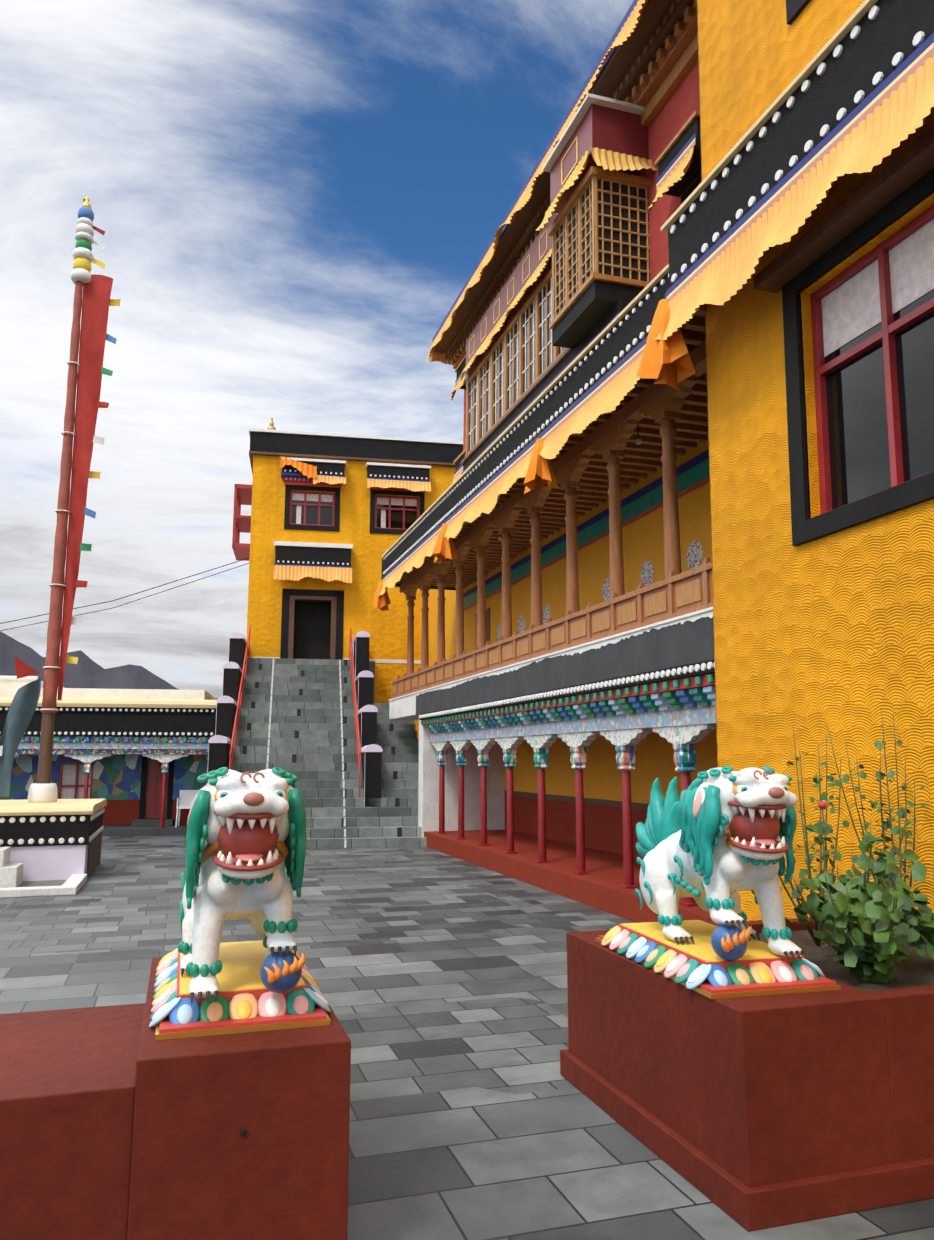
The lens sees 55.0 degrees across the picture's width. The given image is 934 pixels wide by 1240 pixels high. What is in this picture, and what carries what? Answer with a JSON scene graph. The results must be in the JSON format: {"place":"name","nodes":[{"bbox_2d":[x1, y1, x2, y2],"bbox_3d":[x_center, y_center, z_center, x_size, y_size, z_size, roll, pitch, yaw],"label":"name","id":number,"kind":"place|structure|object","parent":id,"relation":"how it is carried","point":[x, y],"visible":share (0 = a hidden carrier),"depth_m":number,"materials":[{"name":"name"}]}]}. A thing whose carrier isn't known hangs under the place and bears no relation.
{"place":"outdoors","nodes":[
{"label":"outdoors","id":0,"kind":"place"},
{"bbox_2d":[0,631,179,689],"bbox_3d":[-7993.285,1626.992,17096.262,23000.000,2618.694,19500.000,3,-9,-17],"label":"mountains","id":1,"kind":"structure","parent":0,"point":[85,671],"depth_m":8342.69,"materials":[{"name":"grey stone"}]},
{"bbox_2d":[0,676,217,835],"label":"building","id":2,"kind":"structure","parent":0,"point":[137,759],"depth_m":20.65,"materials":[{"name":"multicoloured"}]},
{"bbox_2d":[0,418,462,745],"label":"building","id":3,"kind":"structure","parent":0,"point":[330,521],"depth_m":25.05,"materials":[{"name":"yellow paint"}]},
{"bbox_2d":[0,0,633,697],"label":"sky","id":4,"kind":"structure","parent":0,"point":[291,200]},
{"bbox_2d":[0,835,933,1239],"bbox_3d":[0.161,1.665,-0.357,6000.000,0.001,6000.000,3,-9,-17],"label":"ground","id":5,"kind":"structure","parent":0,"point":[440,979],"depth_m":5.90,"materials":[{"name":"stone"}]},
{"bbox_2d":[0,799,106,897],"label":"pole platform","id":6,"kind":"structure","parent":5,"relation":"on","point":[50,849],"depth_m":12.53,"materials":[{"name":"white paint"}]},
{"bbox_2d":[0,197,120,802],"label":"prayer flag pole","id":7,"kind":"object","parent":6,"relation":"on","point":[88,369],"visible":1,"depth_m":14.39,"materials":[{"name":"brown wood"}]},
{"bbox_2d":[205,625,426,848],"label":"stairs","id":8,"kind":"structure","parent":5,"relation":"on","point":[336,741],"depth_m":20.08,"materials":[{"name":"stone"}]},
{"bbox_2d":[0,914,933,1239],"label":"pedestals","id":9,"kind":"object","parent":5,"relation":"on","point":[748,1114],"visible":0.85,"depth_m":3.37,"materials":[{"name":"red paint"}]},
{"bbox_2d":[149,940,330,1039],"bbox_3d":[-0.959,1.483,3.727,0.649,0.110,1.200,3,-9,-17],"label":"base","id":10,"kind":"object","parent":9,"relation":"on","point":[248,1000],"visible":0.77,"depth_m":3.28,"materials":[{"name":"multicoloured paint"}]},
{"bbox_2d":[178,767,306,1003],"bbox_3d":[-0.956,1.023,3.753,0.457,0.807,1.442,3,-9,-17],"label":"lion","id":11,"kind":"object","parent":10,"relation":"on","point":[250,828],"visible":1,"depth_m":3.25},
{"bbox_2d":[595,920,840,998],"bbox_3d":[1.119,1.563,4.246,0.649,0.110,1.200,2,-9,-14],"label":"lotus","id":12,"kind":"object","parent":9,"relation":"on","point":[702,967],"visible":0.77,"depth_m":3.83,"materials":[{"name":"multicoloured paint"}]},
{"bbox_2d":[635,766,806,960],"bbox_3d":[1.124,1.116,4.356,0.457,0.807,1.442,2,-9,-13],"label":"lion","id":13,"kind":"object","parent":12,"relation":"on","point":[710,840],"visible":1,"depth_m":3.91},
{"bbox_2d":[778,708,933,982],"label":"planter plants","id":14,"kind":"object","parent":9,"relation":"on","point":[846,911],"visible":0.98,"depth_m":4.27,"materials":[{"name":"green plant"}]},
{"bbox_2d":[372,264,716,923],"bbox_3d":[0.529,0.974,16.356,2.681,6.480,18.100,3,-9,-17],"label":"arcade","id":15,"kind":"object","parent":5,"relation":"on","point":[548,552],"visible":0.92,"depth_m":12.68,"materials":[{"name":"brown paint"}]},
{"bbox_2d":[426,0,701,483],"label":"storey","id":16,"kind":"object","parent":15,"relation":"on","point":[572,263],"depth_m":11.62,"materials":[{"name":"paint"}]},
{"bbox_2d":[636,0,933,920],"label":"yellow block","id":17,"kind":"structure","parent":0,"point":[798,226],"depth_m":6.62,"materials":[{"name":"paint"}]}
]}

